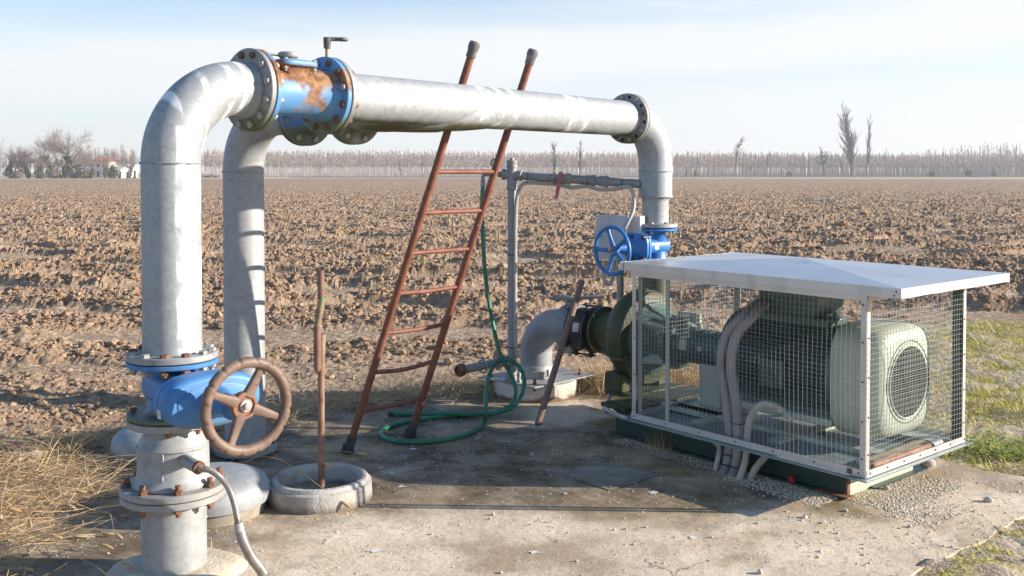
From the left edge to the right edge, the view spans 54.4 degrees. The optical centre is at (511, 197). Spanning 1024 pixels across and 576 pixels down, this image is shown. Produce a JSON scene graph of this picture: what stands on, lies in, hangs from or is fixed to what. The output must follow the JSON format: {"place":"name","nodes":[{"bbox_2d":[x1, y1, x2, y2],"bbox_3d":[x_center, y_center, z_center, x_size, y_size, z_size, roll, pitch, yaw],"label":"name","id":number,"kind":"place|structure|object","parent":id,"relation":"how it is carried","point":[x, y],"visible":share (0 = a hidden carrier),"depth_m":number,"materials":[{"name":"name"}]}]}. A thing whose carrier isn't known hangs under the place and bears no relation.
{"place":"outdoors","nodes":[
{"label":"outdoors","id":0,"kind":"place"},
{"bbox_2d":[330,57,651,144],"bbox_3d":[-0.090,-0.460,5.415,0.496,0.373,2.493,1,2,39],"label":"header pipe","id":1,"kind":"object","parent":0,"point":[389,104],"visible":0.84,"depth_m":5.02,"materials":[{"name":"metal"}]},
{"bbox_2d":[251,49,359,133],"bbox_3d":[-0.925,-0.448,4.264,0.340,0.342,0.458,1,2,39],"label":"check valve","id":2,"kind":"object","parent":1,"relation":"attached to","point":[316,95],"visible":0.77,"depth_m":4.24,"materials":[{"name":"blue paint"}]},
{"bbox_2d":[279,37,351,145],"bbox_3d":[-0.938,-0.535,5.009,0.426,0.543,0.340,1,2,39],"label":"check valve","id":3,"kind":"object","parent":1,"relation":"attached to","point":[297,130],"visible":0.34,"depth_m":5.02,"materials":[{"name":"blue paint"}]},
{"bbox_2d":[0,173,1013,176],"bbox_3d":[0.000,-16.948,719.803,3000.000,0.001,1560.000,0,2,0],"label":"ground","id":4,"kind":"structure","parent":0,"point":[592,174],"depth_m":396.45,"materials":[{"name":"brown soil"}]},
{"bbox_2d":[0,144,134,176],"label":"distant wood","id":5,"kind":"object","parent":4,"relation":"on","point":[3,164],"visible":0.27,"depth_m":353.54,"materials":[{"name":"brown plant"}]},
{"bbox_2d":[837,99,860,176],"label":"poplar","id":6,"kind":"object","parent":4,"relation":"on","point":[850,144],"visible":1,"depth_m":328.88,"materials":[{"name":"grey plant"}]},
{"bbox_2d":[865,117,873,176],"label":"poplar","id":7,"kind":"object","parent":4,"relation":"on","point":[868,145],"visible":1,"depth_m":329.55,"materials":[{"name":"grey plant"}]},
{"bbox_2d":[965,170,972,175],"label":"bush","id":8,"kind":"object","parent":4,"relation":"on","point":[968,172],"visible":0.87,"depth_m":321.53,"materials":[{"name":"grey plant"}]},
{"bbox_2d":[0,178,1023,461],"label":"ploughed field","id":9,"kind":"structure","parent":0,"point":[32,208],"depth_m":18.82,"materials":[{"name":"soil"}]},
{"bbox_2d":[0,434,136,575],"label":"tall dry grass","id":10,"kind":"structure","parent":9,"relation":"on","point":[36,467],"depth_m":4.77,"materials":[{"name":"beige plant"}]},
{"bbox_2d":[0,351,699,467],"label":"dead grass","id":11,"kind":"structure","parent":9,"relation":"on","point":[592,384],"depth_m":6.61,"materials":[{"name":"beige plant"}]},
{"bbox_2d":[0,208,1023,575],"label":"straw litter","id":12,"kind":"object","parent":9,"relation":"on","point":[434,330],"visible":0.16,"depth_m":10.82,"materials":[{"name":"beige plant"}]},
{"bbox_2d":[0,388,1023,575],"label":"concrete slab","id":13,"kind":"structure","parent":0,"point":[392,515],"depth_m":4.46,"materials":[{"name":"beige concrete"}]},
{"bbox_2d":[25,450,42,459],"bbox_3d":[-2.579,1.388,5.371,0.094,0.051,0.071,0,2,0],"label":"stone","id":14,"kind":"object","parent":13,"relation":"on","point":[31,451],"visible":0.53,"depth_m":5.35,"materials":[{"name":"beige stone"}]},
{"bbox_2d":[110,428,142,465],"bbox_3d":[-1.950,1.340,5.457,0.470,0.195,0.470,0,2,0],"label":"dished cap","id":15,"kind":"object","parent":13,"relation":"on","point":[125,440],"visible":0.24,"depth_m":5.27,"materials":[{"name":"metal"}]},
{"bbox_2d":[106,407,247,575],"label":"wellhead column","id":16,"kind":"structure","parent":13,"relation":"on","point":[170,492],"depth_m":3.73,"materials":[{"name":"metal"}]},
{"bbox_2d":[125,357,291,456],"bbox_3d":[-1.157,0.706,3.671,0.371,0.340,0.774,-1,2,-43],"label":"gate valve","id":17,"kind":"object","parent":16,"relation":"on","point":[206,401],"visible":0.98,"depth_m":3.48,"materials":[{"name":"blue paint"}]},
{"bbox_2d":[125,48,284,378],"bbox_3d":[-1.224,0.027,3.911,0.340,1.269,0.596,1,2,39],"label":"riser pipe","id":18,"kind":"object","parent":17,"relation":"on","point":[191,109],"visible":0.92,"depth_m":3.74,"materials":[{"name":"metal"}]},
{"bbox_2d":[201,466,266,575],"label":"flexible conduit","id":19,"kind":"object","parent":16,"relation":"attached to","point":[255,562],"visible":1,"depth_m":3.66,"materials":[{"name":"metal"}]},
{"bbox_2d":[0,444,367,575],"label":"foxtail stems","id":20,"kind":"object","parent":13,"relation":"on","point":[119,536],"visible":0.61,"depth_m":4.23,"materials":[{"name":"beige plant"}]},
{"bbox_2d":[207,462,269,527],"bbox_3d":[-1.375,1.354,4.557,0.524,0.215,0.524,0,2,0],"label":"dished cap","id":21,"kind":"object","parent":13,"relation":"on","point":[250,485],"visible":0.42,"depth_m":4.44,"materials":[{"name":"metal"}]},
{"bbox_2d":[213,115,301,460],"bbox_3d":[-1.336,0.405,5.360,0.699,2.035,0.344,1,2,39],"label":"riser pipe","id":22,"kind":"object","parent":13,"relation":"on","point":[244,156],"visible":0.55,"depth_m":5.38,"materials":[{"name":"metal"}]},
{"bbox_2d":[267,463,371,514],"bbox_3d":[-0.914,1.384,4.736,0.494,0.125,0.494,0,2,0],"label":"concrete ring","id":23,"kind":"object","parent":13,"relation":"on","point":[293,491],"visible":0.91,"depth_m":4.60,"materials":[{"name":"grey concrete"}]},
{"bbox_2d":[314,270,325,488],"bbox_3d":[-0.913,0.884,4.738,0.054,1.084,0.060,0,2,0],"label":"bent rod","id":24,"kind":"object","parent":23,"relation":"in","point":[319,351],"visible":0.96,"depth_m":4.73,"materials":[{"name":"brown metal"}]},
{"bbox_2d":[340,40,537,454],"bbox_3d":[-0.402,0.289,5.499,1.007,2.233,0.488,1,2,20],"label":"ladder","id":25,"kind":"object","parent":13,"relation":"on","point":[348,446],"visible":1,"depth_m":5.48,"materials":[{"name":"red metal"}]},
{"bbox_2d":[379,186,526,444],"bbox_3d":[-0.388,0.657,6.199,0.734,1.472,1.210,1,2,41],"label":"garden hose","id":26,"kind":"object","parent":13,"relation":"on","point":[485,413],"visible":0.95,"depth_m":6.26,"materials":[{"name":"green rubber"}]},
{"bbox_2d":[478,368,596,402],"bbox_3d":[0.158,1.317,6.955,0.579,0.222,0.714,1,2,42],"label":"well casing","id":27,"kind":"object","parent":13,"relation":"on","point":[564,388],"visible":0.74,"depth_m":6.76,"materials":[{"name":"white paint"}]},
{"bbox_2d":[454,158,640,382],"bbox_3d":[0.235,0.494,6.679,1.236,1.526,0.342,0,2,0],"label":"service pipe","id":28,"kind":"object","parent":27,"relation":"on","point":[512,174],"visible":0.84,"depth_m":6.74,"materials":[{"name":"silver metal"}]},
{"bbox_2d":[507,174,635,357],"bbox_3d":[0.402,0.460,6.665,0.899,1.265,0.187,1,2,24],"label":"ribbed conduit","id":29,"kind":"object","parent":28,"relation":"attached to","point":[580,186],"visible":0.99,"depth_m":6.73,"materials":[{"name":"grey plastic"}]},
{"bbox_2d":[517,294,603,378],"bbox_3d":[0.317,0.948,6.860,0.313,0.603,0.640,-1,2,-45],"label":"suction pipe","id":30,"kind":"object","parent":27,"relation":"on","point":[542,334],"visible":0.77,"depth_m":6.85,"materials":[{"name":"metal"}]},
{"bbox_2d":[563,303,603,357],"bbox_3d":[0.522,0.891,6.664,0.260,0.348,0.311,1,2,41],"label":"pipe coupling","id":31,"kind":"object","parent":30,"relation":"attached to","point":[577,341],"visible":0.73,"depth_m":6.58,"materials":[{"name":"black metal"}]},
{"bbox_2d":[535,279,584,424],"bbox_3d":[0.306,0.972,6.360,0.054,0.848,0.656,1,2,29],"label":"leaning pipe","id":32,"kind":"object","parent":13,"relation":"on","point":[558,358],"visible":1,"depth_m":6.33,"materials":[{"name":"brown metal"}]},
{"bbox_2d":[562,461,660,489],"bbox_3d":[0.495,1.442,5.110,0.408,0.070,0.382,-1,2,-44],"label":"manhole cover","id":33,"kind":"object","parent":13,"relation":"in","point":[608,476],"visible":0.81,"depth_m":5.07,"materials":[{"name":"concrete"}]},
{"bbox_2d":[639,430,677,452],"bbox_3d":[0.789,1.334,5.535,0.154,0.143,0.275,-1,2,-40],"label":"grass tuft","id":34,"kind":"object","parent":13,"relation":"on","point":[662,444],"visible":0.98,"depth_m":5.55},
{"bbox_2d":[712,443,721,470],"bbox_3d":[1.031,1.341,5.286,0.064,0.167,0.267,-1,2,-21],"label":"ribbed conduit","id":35,"kind":"object","parent":13,"relation":"on","point":[717,458],"visible":0.44,"depth_m":5.17,"materials":[{"name":"grey plastic"}]},
{"bbox_2d":[601,363,942,498],"bbox_3d":[1.317,1.191,5.588,0.778,0.424,2.006,-1,2,-40],"label":"steel skid","id":36,"kind":"object","parent":13,"relation":"on","point":[819,481],"visible":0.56,"depth_m":5.29,"materials":[{"name":"green"}]},
{"bbox_2d":[602,395,627,418],"bbox_3d":[0.609,1.248,6.093,0.140,0.214,1.002,0,2,3],"label":"ribbed conduit","id":37,"kind":"object","parent":36,"relation":"attached to","point":[609,411],"visible":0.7,"depth_m":5.68,"materials":[{"name":"grey plastic"}]},
{"bbox_2d":[586,277,721,392],"bbox_3d":[0.929,0.837,6.158,0.621,0.755,1.138,-1,2,-22],"label":"centrifugal pump","id":38,"kind":"object","parent":36,"relation":"on","point":[609,332],"visible":0.65,"depth_m":6.14,"materials":[{"name":"green metal"}]},
{"bbox_2d":[594,215,644,296],"bbox_3d":[0.688,0.666,6.572,0.389,1.104,0.185,1,2,21],"label":"switch box","id":39,"kind":"object","parent":38,"relation":"attached to","point":[635,223],"visible":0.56,"depth_m":6.50,"materials":[{"name":"grey paint"}]},
{"bbox_2d":[601,260,615,285],"bbox_3d":[0.635,0.494,6.535,0.098,0.171,0.028,0,2,0],"label":"ribbed conduit","id":40,"kind":"object","parent":39,"relation":"attached to","point":[605,282],"visible":0.79,"depth_m":6.53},
{"bbox_2d":[605,260,620,413],"bbox_3d":[0.648,0.878,6.354,0.037,0.928,0.391,0,2,18],"label":"ribbed conduit","id":41,"kind":"object","parent":39,"relation":"attached to","point":[609,396],"visible":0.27,"depth_m":6.51,"materials":[{"name":"grey plastic"}]},
{"bbox_2d":[582,225,677,275],"bbox_3d":[0.786,0.332,6.442,0.688,0.324,0.324,-1,2,-42],"label":"gate valve","id":42,"kind":"object","parent":38,"relation":"on","point":[640,246],"visible":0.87,"depth_m":6.36,"materials":[{"name":"blue paint"}]},
{"bbox_2d":[630,94,677,234],"bbox_3d":[0.886,-0.211,6.479,0.316,0.904,0.475,1,2,39],"label":"drop pipe","id":43,"kind":"object","parent":42,"relation":"attached to","point":[653,149],"visible":0.82,"depth_m":6.45,"materials":[{"name":"metal"}]},
{"bbox_2d":[618,252,1009,482],"bbox_3d":[1.514,0.796,5.363,1.087,0.953,1.797,-1,2,-40],"label":"machine cage","id":44,"kind":"object","parent":36,"relation":"on","point":[865,284],"visible":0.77,"depth_m":5.00,"materials":[{"name":"metal"}]},
{"bbox_2d":[746,446,777,479],"bbox_3d":[1.265,1.343,5.017,0.164,0.187,0.042,0,2,3],"label":"ribbed conduit","id":45,"kind":"object","parent":44,"relation":"attached to","point":[758,464],"visible":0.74,"depth_m":5.01,"materials":[{"name":"grey plastic"}]},
{"bbox_2d":[736,401,794,479],"bbox_3d":[1.274,1.226,4.973,0.298,0.427,0.101,1,2,32],"label":"ribbed conduit","id":46,"kind":"object","parent":44,"relation":"attached to","point":[745,461],"visible":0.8,"depth_m":5.02,"materials":[{"name":"grey plastic"}]},
{"bbox_2d":[717,290,929,437],"bbox_3d":[1.643,0.816,5.350,0.564,0.742,1.042,-1,2,-40],"label":"electric motor","id":47,"kind":"object","parent":36,"relation":"on","point":[786,345],"visible":0.69,"depth_m":5.09,"materials":[{"name":"green"}]},
{"bbox_2d":[716,299,759,474],"bbox_3d":[1.207,1.002,5.251,0.421,0.903,0.142,-1,2,-39],"label":"cable duct","id":48,"kind":"object","parent":47,"relation":"attached to","point":[726,462],"visible":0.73,"depth_m":5.16,"materials":[{"name":"grey plastic"}]},
{"bbox_2d":[727,300,769,476],"bbox_3d":[1.242,1.003,5.210,0.425,0.904,0.131,-1,2,-42],"label":"cable duct","id":49,"kind":"object","parent":47,"relation":"attached to","point":[736,460],"visible":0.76,"depth_m":5.12,"materials":[{"name":"grey plastic"}]},
{"bbox_2d":[920,459,935,466],"bbox_3d":[2.192,1.399,5.247,0.082,0.051,0.056,0,2,0],"label":"stone","id":50,"kind":"object","parent":13,"relation":"on","point":[930,463],"visible":0.69,"depth_m":5.22,"materials":[{"name":"beige stone"}]},
{"bbox_2d":[983,496,993,502],"bbox_3d":[2.240,1.420,4.678,0.047,0.031,0.037,0,2,0],"label":"stone","id":51,"kind":"object","parent":13,"relation":"on","point":[988,499],"visible":1,"depth_m":4.67,"materials":[{"name":"beige stone"}]},
{"bbox_2d":[0,176,1023,178],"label":"stubble strip","id":52,"kind":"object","parent":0,"point":[415,177],"visible":0.49,"depth_m":270.85,"materials":[{"name":"brown soil"}]},
{"bbox_2d":[11,171,22,177],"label":"bush","id":53,"kind":"object","parent":52,"relation":"on","point":[16,174],"visible":0.98,"depth_m":232.42,"materials":[{"name":"beige plant"}]},
{"bbox_2d":[11,145,33,177],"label":"bare tree","id":54,"kind":"object","parent":52,"relation":"on","point":[27,173],"visible":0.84,"depth_m":238.66,"materials":[{"name":"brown plant"}]},
{"bbox_2d":[1,142,44,177],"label":"bare tree","id":55,"kind":"object","parent":52,"relation":"on","point":[9,166],"visible":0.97,"depth_m":237.54,"materials":[{"name":"plant"}]},
{"bbox_2d":[16,142,38,177],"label":"bare tree","id":56,"kind":"object","parent":52,"relation":"on","point":[22,171],"visible":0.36,"depth_m":251.76,"materials":[{"name":"brown plant"}]},
{"bbox_2d":[32,151,45,177],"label":"bare tree","id":57,"kind":"object","parent":52,"relation":"on","point":[35,172],"visible":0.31,"depth_m":255.10,"materials":[{"name":"brown plant"}]},
{"bbox_2d":[32,152,54,177],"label":"bare tree","id":58,"kind":"object","parent":52,"relation":"on","point":[40,173],"visible":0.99,"depth_m":233.50,"materials":[{"name":"brown plant"}]},
{"bbox_2d":[31,126,67,177],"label":"bare tree","id":59,"kind":"object","parent":52,"relation":"on","point":[54,155],"visible":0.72,"depth_m":249.08,"materials":[{"name":"brown plant"}]},
{"bbox_2d":[47,167,60,177],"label":"bush","id":60,"kind":"object","parent":52,"relation":"on","point":[53,172],"visible":0.94,"depth_m":231.31,"materials":[{"name":"plant"}]},
{"bbox_2d":[42,139,68,177],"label":"bare tree","id":61,"kind":"object","parent":52,"relation":"on","point":[57,162],"visible":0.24,"depth_m":262.03,"materials":[{"name":"plant"}]},
{"bbox_2d":[29,129,98,177],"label":"bare tree","id":62,"kind":"object","parent":52,"relation":"on","point":[68,166],"visible":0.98,"depth_m":234.99,"materials":[{"name":"brown plant"}]},
{"bbox_2d":[68,168,79,177],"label":"bush","id":63,"kind":"object","parent":52,"relation":"on","point":[73,173],"visible":0.98,"depth_m":231.41,"materials":[{"name":"grey plant"}]},
{"bbox_2d":[74,148,90,177],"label":"bare tree","id":64,"kind":"object","parent":52,"relation":"on","point":[79,165],"visible":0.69,"depth_m":238.90,"materials":[{"name":"brown plant"}]},
{"bbox_2d":[79,168,91,177],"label":"bush","id":65,"kind":"object","parent":52,"relation":"on","point":[85,173],"visible":0.99,"depth_m":231.32,"materials":[{"name":"plant"}]},
{"bbox_2d":[90,155,94,177],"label":"ivy column","id":66,"kind":"structure","parent":52,"relation":"on","point":[93,172],"depth_m":235.79,"materials":[{"name":"green plant"}]},
{"bbox_2d":[81,149,105,164],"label":"bare tree","id":67,"kind":"object","parent":52,"relation":"on","point":[91,155],"visible":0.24,"depth_m":269.39,"materials":[{"name":"brown plant"}]},
{"bbox_2d":[88,158,118,177],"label":"house","id":68,"kind":"structure","parent":52,"relation":"on","point":[97,165],"depth_m":261.90,"materials":[{"name":"paint"}]},
{"bbox_2d":[102,154,112,177],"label":"bare tree","id":69,"kind":"object","parent":52,"relation":"on","point":[106,166],"visible":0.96,"depth_m":239.84,"materials":[{"name":"brown plant"}]},
{"bbox_2d":[107,164,118,177],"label":"bush","id":70,"kind":"object","parent":52,"relation":"on","point":[113,171],"visible":0.98,"depth_m":231.48,"materials":[{"name":"green plant"}]},
{"bbox_2d":[105,144,133,166],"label":"bare tree","id":71,"kind":"object","parent":52,"relation":"on","point":[119,162],"visible":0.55,"depth_m":267.68,"materials":[{"name":"brown plant"}]},
{"bbox_2d":[117,167,128,177],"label":"shed","id":72,"kind":"structure","parent":52,"relation":"on","point":[123,170],"depth_m":252.13,"materials":[{"name":"white paint"}]},
{"bbox_2d":[117,148,139,177],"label":"bare tree","id":73,"kind":"object","parent":52,"relation":"on","point":[131,167],"visible":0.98,"depth_m":261.36,"materials":[{"name":"brown plant"}]},
{"bbox_2d":[126,165,138,176],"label":"outbuilding","id":74,"kind":"structure","parent":52,"relation":"on","point":[136,168],"depth_m":277.52,"materials":[{"name":"white paint"}]},
{"bbox_2d":[201,174,219,177],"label":"building","id":75,"kind":"structure","parent":52,"relation":"on","point":[210,176],"depth_m":260.92,"materials":[{"name":"white"}]},
{"bbox_2d":[212,147,223,177],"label":"bare tree","id":76,"kind":"object","parent":52,"relation":"on","point":[219,160],"visible":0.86,"depth_m":261.31,"materials":[{"name":"brown plant"}]},
{"bbox_2d":[550,142,557,172],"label":"poplar","id":77,"kind":"object","parent":52,"relation":"on","point":[554,160],"visible":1,"depth_m":286.05,"materials":[{"name":"grey plant"}]},
{"bbox_2d":[576,139,584,174],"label":"poplar","id":78,"kind":"object","parent":52,"relation":"on","point":[579,162],"visible":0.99,"depth_m":284.99,"materials":[{"name":"grey plant"}]},
{"bbox_2d":[201,148,1023,176],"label":"poplar plantation","id":79,"kind":"object","parent":52,"relation":"on","point":[284,165],"visible":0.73,"depth_m":338.57,"materials":[{"name":"grey plant"}]},
{"bbox_2d":[733,137,744,176],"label":"bare tree","id":80,"kind":"object","parent":52,"relation":"on","point":[737,152],"visible":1,"depth_m":309.92,"materials":[{"name":"grey plant"}]},
{"bbox_2d":[764,150,770,176],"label":"bare tree","id":81,"kind":"object","parent":52,"relation":"on","point":[767,161],"visible":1,"depth_m":309.62,"materials":[{"name":"grey plant"}]},
{"bbox_2d":[817,146,831,176],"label":"bare tree","id":82,"kind":"object","parent":52,"relation":"on","point":[822,159],"visible":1,"depth_m":310.21,"materials":[{"name":"grey plant"}]},
{"bbox_2d":[0,0,1023,172],"label":"sky","id":83,"kind":"structure","parent":0,"point":[775,75],"materials":[{"name":"blue"}]},
{"bbox_2d":[1,397,1023,575],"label":"gravel","id":84,"kind":"structure","parent":0,"point":[911,501],"depth_m":4.75,"materials":[{"name":"grey gravel"}]},
{"bbox_2d":[682,318,1023,575],"bbox_3d":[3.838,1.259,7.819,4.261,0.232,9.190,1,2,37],"label":"verge grass","id":85,"kind":"structure","parent":0,"point":[1009,407],"depth_m":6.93,"materials":[{"name":"green plant"}]},
{"bbox_2d":[922,405,1023,461],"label":"leafy weeds","id":86,"kind":"object","parent":85,"relation":"on","point":[982,447],"visible":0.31,"depth_m":5.51,"materials":[{"name":"green plant"}]},
{"bbox_2d":[906,176,1023,176],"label":"grass track","id":87,"kind":"structure","parent":0,"point":[964,176],"depth_m":298.38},
{"bbox_2d":[925,140,1023,175],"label":"poplar wood","id":88,"kind":"object","parent":87,"relation":"on","point":[1012,158],"visible":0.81,"depth_m":336.82,"materials":[{"name":"grey plant"}]}
]}

